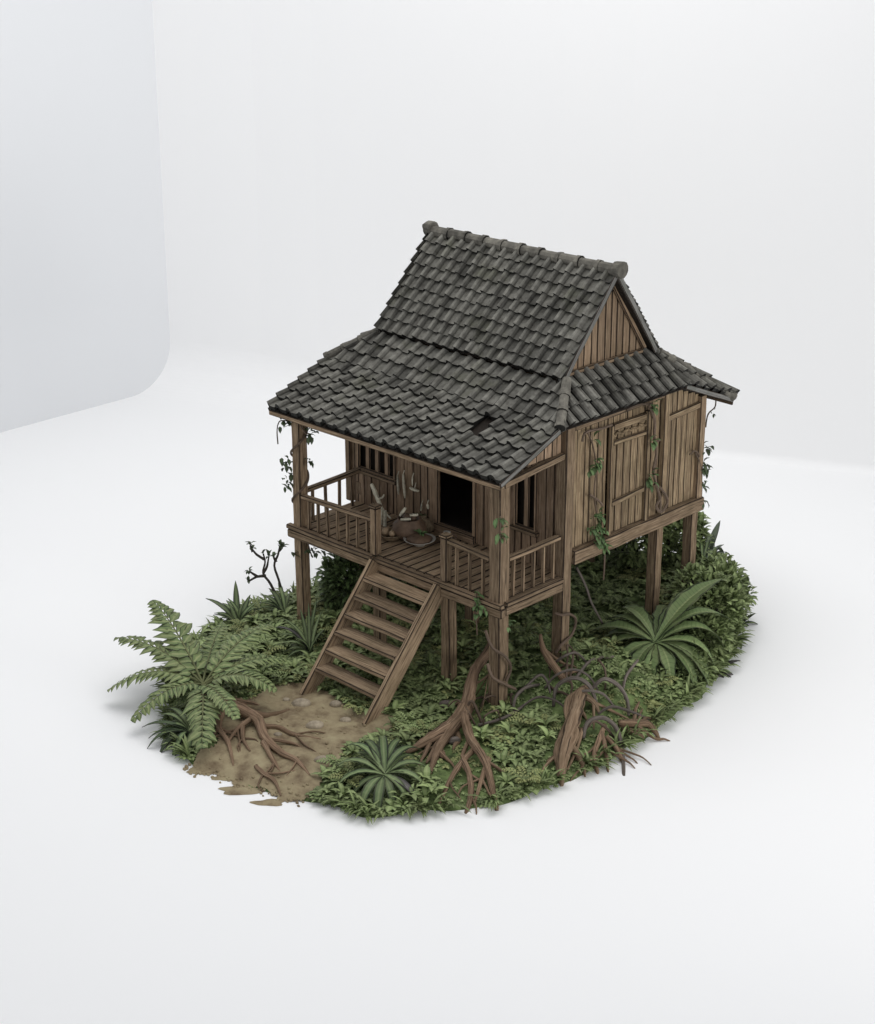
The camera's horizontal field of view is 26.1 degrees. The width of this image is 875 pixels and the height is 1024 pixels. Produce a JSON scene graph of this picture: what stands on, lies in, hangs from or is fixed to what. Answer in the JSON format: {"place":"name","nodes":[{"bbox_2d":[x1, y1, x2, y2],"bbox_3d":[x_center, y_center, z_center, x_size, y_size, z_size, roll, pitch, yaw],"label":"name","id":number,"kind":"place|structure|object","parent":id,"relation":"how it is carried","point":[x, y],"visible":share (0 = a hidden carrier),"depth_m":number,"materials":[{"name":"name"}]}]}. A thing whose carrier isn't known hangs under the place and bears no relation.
{"place":"outdoors","nodes":[
{"label":"outdoors","id":0,"kind":"place"},
{"bbox_2d":[0,0,169,431],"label":"studio wall","id":1,"kind":"structure","parent":0,"point":[84,318],"depth_m":42.73,"materials":[{"name":"white paint"}]},
{"bbox_2d":[183,680,395,806],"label":"dirt path","id":2,"kind":"structure","parent":0,"point":[298,783],"depth_m":28.49,"materials":[{"name":"brown soil"}]},
{"bbox_2d":[211,776,226,780],"bbox_3d":[-3.199,3.929,27.862,0.282,0.012,0.151,3,21,7],"label":"dirt patch","id":3,"kind":"object","parent":2,"relation":"on","point":[220,778],"visible":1,"depth_m":27.83,"materials":[{"name":"brown soil"}]},
{"bbox_2d":[218,786,265,794],"bbox_3d":[-2.811,4.060,27.524,0.806,0.012,0.269,-2,21,-4],"label":"dirt patch","id":4,"kind":"object","parent":2,"relation":"on","point":[231,790],"visible":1,"depth_m":27.50,"materials":[{"name":"brown soil"}]},
{"bbox_2d":[250,799,284,805],"bbox_3d":[-2.461,4.183,27.206,0.507,0.012,0.210,2,21,6],"label":"dirt patch","id":5,"kind":"object","parent":2,"relation":"on","point":[270,802],"visible":1,"depth_m":27.17,"materials":[{"name":"brown soil"}]},
{"bbox_2d":[273,732,281,735],"bbox_3d":[-2.436,3.403,28.738,0.142,0.088,0.088,1,21,3],"label":"stone","id":6,"kind":"object","parent":2,"relation":"on","point":[277,734],"visible":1,"depth_m":28.70,"materials":[{"name":"brown stone"}]},
{"bbox_2d":[291,698,310,706],"bbox_3d":[-2.150,3.007,29.679,0.322,0.136,0.202,-1,21,-2],"label":"stone","id":7,"kind":"object","parent":2,"relation":"on","point":[301,702],"visible":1,"depth_m":29.62,"materials":[{"name":"beige stone"}]},
{"bbox_2d":[306,720,323,728],"bbox_3d":[-1.891,3.280,29.003,0.289,0.128,0.183,-2,21,-6],"label":"stone","id":8,"kind":"object","parent":2,"relation":"on","point":[315,724],"visible":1,"depth_m":28.94,"materials":[{"name":"beige stone"}]},
{"bbox_2d":[313,755,330,763],"bbox_3d":[-1.708,3.688,28.029,0.249,0.120,0.178,9,23,22],"label":"stone","id":9,"kind":"object","parent":2,"relation":"on","point":[317,758],"visible":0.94,"depth_m":27.98,"materials":[{"name":"stone"}]},
{"bbox_2d":[329,700,341,706],"bbox_3d":[-1.601,3.017,29.633,0.198,0.104,0.128,-2,21,-5],"label":"stone","id":10,"kind":"object","parent":2,"relation":"on","point":[335,703],"visible":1,"depth_m":29.59,"materials":[{"name":"beige stone"}]},
{"bbox_2d":[340,717,350,721],"bbox_3d":[-1.426,3.232,29.234,0.179,0.101,0.114,-3,21,-7],"label":"stone","id":11,"kind":"object","parent":2,"relation":"on","point":[345,719],"visible":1,"depth_m":29.19,"materials":[{"name":"beige stone"}]},
{"bbox_2d":[0,0,874,1023],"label":"studio backdrop","id":12,"kind":"structure","parent":0,"point":[704,170],"depth_m":37.16,"materials":[{"name":"white paint"}]},
{"bbox_2d":[150,545,755,824],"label":"ground","id":13,"kind":"structure","parent":0,"point":[444,773],"depth_m":29.42,"materials":[{"name":"green plant"}]},
{"bbox_2d":[143,707,203,755],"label":"leafy bush","id":14,"kind":"object","parent":13,"relation":"on","point":[181,724],"visible":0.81,"depth_m":28.76,"materials":[{"name":"green plant"}]},
{"bbox_2d":[107,600,286,748],"bbox_3d":[-3.694,2.413,29.846,3.225,1.138,2.944,19,28,41],"label":"fern","id":15,"kind":"object","parent":13,"relation":"on","point":[175,656],"visible":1,"depth_m":29.78,"materials":[{"name":"green plant"}]},
{"bbox_2d":[206,581,259,620],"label":"spiky plant","id":16,"kind":"object","parent":13,"relation":"on","point":[233,609],"visible":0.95,"depth_m":32.71,"materials":[{"name":"green plant"}]},
{"bbox_2d":[244,539,288,605],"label":"twig shrub","id":17,"kind":"object","parent":13,"relation":"on","point":[281,545],"visible":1,"depth_m":32.91,"materials":[{"name":"brown plant"}]},
{"bbox_2d":[208,692,325,795],"bbox_3d":[-2.713,3.350,28.682,2.827,0.519,1.799,19,28,41],"label":"tree root","id":18,"kind":"object","parent":13,"relation":"on","point":[267,742],"visible":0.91,"depth_m":28.58,"materials":[{"name":"brown plant"}]},
{"bbox_2d":[256,584,289,610],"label":"spiky plant","id":19,"kind":"object","parent":13,"relation":"on","point":[277,602],"visible":1,"depth_m":32.77,"materials":[{"name":"green plant"}]},
{"bbox_2d":[279,600,324,657],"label":"grass clump","id":20,"kind":"object","parent":13,"relation":"on","point":[307,639],"visible":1,"depth_m":31.41,"materials":[{"name":"green plant"}]},
{"bbox_2d":[311,552,399,609],"bbox_3d":[-1.454,1.108,32.836,1.638,1.230,1.581,19,28,41],"label":"bush","id":21,"kind":"object","parent":13,"relation":"on","point":[336,568],"visible":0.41,"depth_m":32.57,"materials":[{"name":"green plant"}]},
{"bbox_2d":[333,735,432,807],"bbox_3d":[-0.796,3.833,27.573,1.609,0.817,1.531,19,28,41],"label":"rosette plant","id":22,"kind":"object","parent":13,"relation":"on","point":[383,762],"visible":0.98,"depth_m":27.35,"materials":[{"name":"green plant"}]},
{"bbox_2d":[439,700,450,707],"bbox_3d":[0.140,3.008,29.547,0.237,0.115,0.144,0,21,1],"label":"stone","id":23,"kind":"object","parent":13,"relation":"on","point":[446,702],"visible":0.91,"depth_m":29.51,"materials":[{"name":"grey stone"}]},
{"bbox_2d":[405,643,503,814],"bbox_3d":[0.272,3.139,28.494,1.508,1.118,3.858,0,21,0],"label":"tree root","id":24,"kind":"object","parent":13,"relation":"on","point":[440,736],"visible":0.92,"depth_m":28.23,"materials":[{"name":"brown plant"}]},
{"bbox_2d":[448,736,460,744],"bbox_3d":[0.247,3.444,28.451,0.205,0.104,0.125,-4,21,-10],"label":"stone","id":25,"kind":"object","parent":13,"relation":"on","point":[453,739],"visible":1,"depth_m":28.41,"materials":[{"name":"grey stone"}]},
{"bbox_2d":[444,699,475,724],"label":"aerial root","id":26,"kind":"object","parent":13,"relation":"on","point":[472,719],"visible":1,"depth_m":29.11,"materials":[{"name":"brown plant"}]},
{"bbox_2d":[467,700,481,722],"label":"aerial root","id":27,"kind":"object","parent":13,"relation":"on","point":[475,708],"visible":0.81,"depth_m":29.05,"materials":[{"name":"brown plant"}]},
{"bbox_2d":[479,695,495,710],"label":"aerial root","id":28,"kind":"object","parent":13,"relation":"on","point":[486,698],"visible":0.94,"depth_m":29.30,"materials":[{"name":"brown plant"}]},
{"bbox_2d":[482,709,500,725],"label":"aerial root","id":29,"kind":"object","parent":13,"relation":"on","point":[483,720],"visible":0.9,"depth_m":28.93,"materials":[{"name":"brown plant"}]},
{"bbox_2d":[478,704,523,725],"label":"aerial root","id":30,"kind":"object","parent":13,"relation":"on","point":[502,718],"visible":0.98,"depth_m":29.05,"materials":[{"name":"grey plant"}]},
{"bbox_2d":[267,220,739,724],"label":"stilt house","id":31,"kind":"structure","parent":13,"relation":"on","point":[476,384],"depth_m":30.10,"materials":[{"name":"brown wood"}]},
{"bbox_2d":[276,418,318,502],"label":"vine","id":32,"kind":"object","parent":31,"relation":"attached to","point":[309,438],"visible":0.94,"depth_m":31.30,"materials":[{"name":"green plant"}]},
{"bbox_2d":[291,544,325,558],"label":"vine","id":33,"kind":"object","parent":31,"relation":"hanging from","point":[308,551],"visible":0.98,"depth_m":31.68,"materials":[{"name":"green plant"}]},
{"bbox_2d":[353,444,396,484],"bbox_3d":[-1.022,-1.115,32.118,1.047,1.140,0.208,19,28,41],"label":"window","id":34,"kind":"structure","parent":31,"relation":"in","point":[378,465],"depth_m":32.24,"materials":[{"name":"brown wood"}]},
{"bbox_2d":[370,483,391,518],"bbox_3d":[-0.971,-0.186,32.096,0.077,0.482,0.607,-14,25,-32],"label":"forked stick","id":35,"kind":"object","parent":31,"relation":"on","point":[375,494],"visible":0.83,"depth_m":32.13,"materials":[{"name":"beige wood"}]},
{"bbox_2d":[381,509,386,526],"bbox_3d":[-0.916,0.096,31.703,0.167,0.275,0.082,19,28,41],"label":"pale bundle","id":36,"kind":"object","parent":31,"relation":"on","point":[384,519],"visible":0.77,"depth_m":31.67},
{"bbox_2d":[381,526,400,541],"bbox_3d":[-0.756,0.352,31.143,0.500,0.195,0.492,19,28,41],"label":"straw basket","id":37,"kind":"object","parent":31,"relation":"on","point":[387,533],"visible":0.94,"depth_m":31.05,"materials":[{"name":"brown wicker"}]},
{"bbox_2d":[397,471,399,494],"bbox_3d":[-0.665,-0.492,31.879,0.047,0.405,0.084,3,21,8],"label":"hanging strip","id":38,"kind":"object","parent":31,"relation":"hanging from","point":[398,488],"visible":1,"depth_m":31.86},
{"bbox_2d":[402,470,405,497],"bbox_3d":[-0.563,-0.467,31.779,0.061,0.482,0.099,3,21,9],"label":"hanging strip","id":39,"kind":"object","parent":31,"relation":"hanging from","point":[404,484],"visible":1,"depth_m":31.75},
{"bbox_2d":[392,513,426,539],"bbox_3d":[-0.467,0.222,31.135,0.580,0.445,0.571,19,28,41],"label":"clay pot","id":40,"kind":"object","parent":31,"relation":"on","point":[405,529],"visible":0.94,"depth_m":30.95,"materials":[{"name":"brown ceramic"}]},
{"bbox_2d":[399,507,405,516],"bbox_3d":[-0.576,-0.003,31.085,0.127,0.165,0.048,1,21,2],"label":"pale stick","id":41,"kind":"object","parent":40,"relation":"in","point":[402,511],"visible":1,"depth_m":31.07,"materials":[{"name":"beige wood"}]},
{"bbox_2d":[409,482,418,491],"bbox_3d":[-0.390,-0.418,31.594,0.182,0.148,0.095,19,28,41],"label":"hanging disc","id":42,"kind":"object","parent":31,"relation":"hanging from","point":[414,489],"visible":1,"depth_m":31.58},
{"bbox_2d":[403,529,435,546],"bbox_3d":[-0.295,0.420,30.881,0.540,0.258,0.535,19,28,41],"label":"serving dish","id":43,"kind":"object","parent":31,"relation":"on","point":[420,538],"visible":1,"depth_m":30.80,"materials":[{"name":"brown ceramic"}]},
{"bbox_2d":[415,513,433,532],"bbox_3d":[-0.259,0.170,31.363,0.391,0.376,0.426,19,28,41],"label":"cloth sack","id":44,"kind":"object","parent":31,"relation":"on","point":[429,525],"visible":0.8,"depth_m":31.29,"materials":[{"name":"fabric"}]},
{"bbox_2d":[443,530,456,539],"bbox_3d":[0.191,0.417,30.942,0.239,0.220,0.170,-8,23,-20],"label":"dish","id":45,"kind":"object","parent":31,"relation":"on","point":[448,531],"visible":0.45,"depth_m":30.89,"materials":[{"name":"brown ceramic"}]},
{"bbox_2d":[472,590,487,634],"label":"vine","id":46,"kind":"object","parent":31,"relation":"hanging from","point":[478,605],"visible":1,"depth_m":28.89,"materials":[{"name":"green plant"}]},
{"bbox_2d":[484,620,516,689],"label":"vine","id":47,"kind":"object","parent":31,"relation":"attached to","point":[507,660],"visible":1,"depth_m":28.90,"materials":[{"name":"brown plant"}]},
{"bbox_2d":[493,516,508,544],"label":"vine","id":48,"kind":"object","parent":31,"relation":"attached to","point":[498,536],"visible":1,"depth_m":28.22,"materials":[{"name":"green plant"}]},
{"bbox_2d":[509,467,538,537],"bbox_3d":[1.423,-0.230,29.911,0.584,1.200,0.210,19,28,41],"label":"window","id":49,"kind":"structure","parent":31,"relation":"in","point":[525,494],"depth_m":29.99,"materials":[{"name":"brown wood"}]},
{"bbox_2d":[555,612,576,653],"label":"vine","id":50,"kind":"object","parent":31,"relation":"attached to","point":[572,632],"visible":1,"depth_m":30.02,"materials":[{"name":"brown plant"}]},
{"bbox_2d":[576,567,602,623],"bbox_3d":[2.497,1.373,30.739,0.687,1.200,0.073,-18,27,-38],"label":"aerial root","id":51,"kind":"object","parent":31,"relation":"hanging from","point":[587,591],"visible":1,"depth_m":30.66,"materials":[{"name":"grey plant"}]},
{"bbox_2d":[581,424,613,579],"bbox_3d":[2.529,-0.071,29.731,0.182,2.647,0.734,19,28,41],"label":"vine","id":52,"kind":"object","parent":31,"relation":"attached to","point":[599,515],"visible":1,"depth_m":29.76,"materials":[{"name":"green plant"}]},
{"bbox_2d":[605,409,650,535],"bbox_3d":[3.051,-0.636,30.281,0.121,1.910,1.019,19,28,41],"label":"side door","id":53,"kind":"structure","parent":31,"relation":"in","point":[629,439],"depth_m":30.28,"materials":[{"name":"brown wood"}]},
{"bbox_2d":[626,399,668,513],"bbox_3d":[3.434,-0.819,30.402,0.183,2.054,1.150,19,28,41],"label":"vine","id":54,"kind":"object","parent":31,"relation":"attached to","point":[649,481],"visible":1,"depth_m":30.55,"materials":[{"name":"brown plant"}]},
{"bbox_2d":[689,441,713,508],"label":"vine","id":55,"kind":"object","parent":31,"relation":"attached to","point":[705,471],"visible":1,"depth_m":31.72,"materials":[{"name":"green plant"}]},
{"bbox_2d":[705,400,716,426],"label":"vine","id":56,"kind":"object","parent":31,"relation":"hanging from","point":[713,415],"visible":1,"depth_m":31.59,"materials":[{"name":"green plant"}]},
{"bbox_2d":[508,693,513,706],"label":"aerial root","id":57,"kind":"object","parent":13,"relation":"on","point":[511,694],"visible":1,"depth_m":29.44,"materials":[{"name":"brown plant"}]},
{"bbox_2d":[512,683,539,709],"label":"aerial root","id":58,"kind":"object","parent":13,"relation":"on","point":[521,690],"visible":1,"depth_m":29.40,"materials":[{"name":"grey plant"}]},
{"bbox_2d":[519,674,550,694],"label":"aerial root","id":59,"kind":"object","parent":13,"relation":"on","point":[536,677],"visible":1,"depth_m":29.62,"materials":[{"name":"grey plant"}]},
{"bbox_2d":[522,696,563,706],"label":"aerial root","id":60,"kind":"object","parent":13,"relation":"on","point":[544,697],"visible":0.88,"depth_m":29.33,"materials":[{"name":"grey plant"}]},
{"bbox_2d":[539,634,577,682],"bbox_3d":[1.925,2.356,29.861,0.798,0.655,0.453,8,22,19],"label":"tree root","id":61,"kind":"object","parent":13,"relation":"on","point":[549,657],"visible":0.83,"depth_m":29.83,"materials":[{"name":"brown plant"}]},
{"bbox_2d":[550,685,568,695],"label":"aerial root","id":62,"kind":"object","parent":13,"relation":"on","point":[560,692],"visible":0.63,"depth_m":29.41,"materials":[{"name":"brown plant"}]},
{"bbox_2d":[560,664,569,682],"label":"aerial root","id":63,"kind":"object","parent":13,"relation":"on","point":[564,665],"visible":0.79,"depth_m":29.77,"materials":[{"name":"grey plant"}]},
{"bbox_2d":[548,651,586,668],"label":"aerial root","id":64,"kind":"object","parent":13,"relation":"on","point":[568,654],"visible":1,"depth_m":29.81,"materials":[{"name":"grey plant"}]},
{"bbox_2d":[565,644,572,672],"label":"aerial root","id":65,"kind":"object","parent":13,"relation":"on","point":[567,645],"visible":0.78,"depth_m":29.92,"materials":[{"name":"grey plant"}]},
{"bbox_2d":[544,668,598,689],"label":"aerial root","id":66,"kind":"object","parent":13,"relation":"on","point":[568,670],"visible":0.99,"depth_m":29.45,"materials":[{"name":"grey plant"}]},
{"bbox_2d":[569,681,573,693],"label":"aerial root","id":67,"kind":"object","parent":13,"relation":"on","point":[572,687],"visible":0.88,"depth_m":29.28,"materials":[{"name":"grey plant"}]},
{"bbox_2d":[569,650,578,675],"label":"aerial root","id":68,"kind":"object","parent":13,"relation":"on","point":[572,663],"visible":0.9,"depth_m":29.71,"materials":[{"name":"grey plant"}]},
{"bbox_2d":[552,676,597,706],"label":"aerial root","id":69,"kind":"object","parent":13,"relation":"on","point":[570,678],"visible":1,"depth_m":29.14,"materials":[{"name":"grey plant"}]},
{"bbox_2d":[542,685,628,785],"bbox_3d":[2.081,3.343,28.422,0.949,0.753,2.105,13,25,30],"label":"tree root","id":70,"kind":"object","parent":13,"relation":"on","point":[568,741],"visible":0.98,"depth_m":28.38,"materials":[{"name":"brown plant"}]},
{"bbox_2d":[576,655,613,675],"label":"aerial root","id":71,"kind":"object","parent":13,"relation":"on","point":[586,664],"visible":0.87,"depth_m":29.87,"materials":[{"name":"grey plant"}]},
{"bbox_2d":[582,689,613,704],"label":"aerial root","id":72,"kind":"object","parent":13,"relation":"on","point":[599,692],"visible":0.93,"depth_m":28.96,"materials":[{"name":"grey plant"}]},
{"bbox_2d":[587,720,614,737],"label":"aerial root","id":73,"kind":"object","parent":13,"relation":"on","point":[605,727],"visible":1,"depth_m":28.60,"materials":[{"name":"grey plant"}]},
{"bbox_2d":[596,659,606,689],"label":"aerial root","id":74,"kind":"object","parent":13,"relation":"on","point":[604,668],"visible":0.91,"depth_m":29.54,"materials":[{"name":"grey plant"}]},
{"bbox_2d":[582,715,625,775],"bbox_3d":[2.668,3.491,28.360,0.557,0.573,1.031,-15,26,-34],"label":"aerial root","id":75,"kind":"object","parent":13,"relation":"on","point":[606,719],"visible":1,"depth_m":28.58,"materials":[{"name":"grey plant"}]},
{"bbox_2d":[592,677,629,715],"bbox_3d":[2.704,2.829,29.215,0.645,0.590,0.179,9,23,21],"label":"aerial root","id":76,"kind":"object","parent":13,"relation":"on","point":[613,682],"visible":1,"depth_m":29.16,"materials":[{"name":"grey plant"}]},
{"bbox_2d":[570,701,669,780],"bbox_3d":[2.845,3.524,28.458,0.948,0.420,2.324,14,25,32],"label":"tree root","id":77,"kind":"object","parent":13,"relation":"on","point":[632,722],"visible":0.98,"depth_m":28.52,"materials":[{"name":"brown plant"}]},
{"bbox_2d":[597,705,649,720],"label":"aerial root","id":78,"kind":"object","parent":13,"relation":"on","point":[616,707],"visible":0.99,"depth_m":28.99,"materials":[{"name":"grey plant"}]},
{"bbox_2d":[622,659,638,687],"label":"aerial root","id":79,"kind":"object","parent":13,"relation":"on","point":[629,671],"visible":0.93,"depth_m":29.56,"materials":[{"name":"grey plant"}]},
{"bbox_2d":[595,521,681,569],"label":"bush","id":80,"kind":"object","parent":13,"relation":"on","point":[630,559],"visible":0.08,"depth_m":33.55,"materials":[{"name":"green plant"}]},
{"bbox_2d":[589,579,729,685],"bbox_3d":[3.807,1.990,30.877,2.362,1.191,1.916,-5,22,-14],"label":"broadleaf plant","id":81,"kind":"object","parent":13,"relation":"on","point":[659,628],"visible":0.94,"depth_m":30.66,"materials":[{"name":"green plant"}]},
{"bbox_2d":[625,511,714,567],"bbox_3d":[4.253,0.371,33.831,1.833,1.486,1.395,19,28,41],"label":"bush","id":82,"kind":"object","parent":13,"relation":"on","point":[702,530],"visible":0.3,"depth_m":33.45,"materials":[{"name":"green plant"}]},
{"bbox_2d":[665,562,727,610],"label":"bush","id":83,"kind":"object","parent":13,"relation":"on","point":[686,572],"visible":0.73,"depth_m":31.87,"materials":[{"name":"green plant"}]},
{"bbox_2d":[675,639,718,684],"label":"bush","id":84,"kind":"object","parent":13,"relation":"on","point":[706,660],"visible":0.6,"depth_m":30.38,"materials":[{"name":"green plant"}]},
{"bbox_2d":[668,601,726,646],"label":"bush","id":85,"kind":"object","parent":13,"relation":"on","point":[699,615],"visible":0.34,"depth_m":31.11,"materials":[{"name":"green plant"}]},
{"bbox_2d":[684,613,735,656],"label":"bush","id":86,"kind":"object","parent":13,"relation":"on","point":[723,629],"visible":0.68,"depth_m":31.07,"materials":[{"name":"green plant"}]},
{"bbox_2d":[670,555,750,607],"bbox_3d":[4.631,1.254,32.728,1.567,0.948,1.397,19,28,41],"label":"bush","id":87,"kind":"object","parent":13,"relation":"on","point":[723,567],"visible":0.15,"depth_m":32.56,"materials":[{"name":"green plant"}]},
{"bbox_2d":[699,521,729,562],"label":"leaf tuft","id":88,"kind":"object","parent":13,"relation":"on","point":[714,533],"visible":0.68,"depth_m":33.69,"materials":[{"name":"green plant"}]},
{"bbox_2d":[695,550,737,565],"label":"bush","id":89,"kind":"object","parent":13,"relation":"on","point":[719,554],"visible":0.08,"depth_m":33.29,"materials":[{"name":"green plant"}]},
{"bbox_2d":[694,563,748,618],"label":"bush","id":90,"kind":"object","parent":13,"relation":"on","point":[733,581],"visible":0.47,"depth_m":32.00,"materials":[{"name":"green plant"}]},
{"bbox_2d":[695,549,747,590],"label":"bush","id":91,"kind":"object","parent":13,"relation":"on","point":[712,557],"visible":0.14,"depth_m":32.76,"materials":[{"name":"green plant"}]},
{"bbox_2d":[695,579,750,626],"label":"bush","id":92,"kind":"object","parent":13,"relation":"on","point":[738,614],"visible":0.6,"depth_m":31.74,"materials":[{"name":"green plant"}]},
{"bbox_2d":[715,660,740,677],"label":"leaf tuft","id":93,"kind":"object","parent":13,"relation":"on","point":[729,674],"visible":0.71,"depth_m":31.09,"materials":[{"name":"green plant"}]},
{"bbox_2d":[712,566,758,619],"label":"bush","id":94,"kind":"object","parent":13,"relation":"on","point":[748,599],"visible":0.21,"depth_m":32.51,"materials":[{"name":"green plant"}]},
{"bbox_2d":[742,613,756,625],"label":"leaf tuft","id":95,"kind":"object","parent":13,"relation":"on","point":[751,615],"visible":0.44,"depth_m":32.94,"materials":[{"name":"green plant"}]}
]}

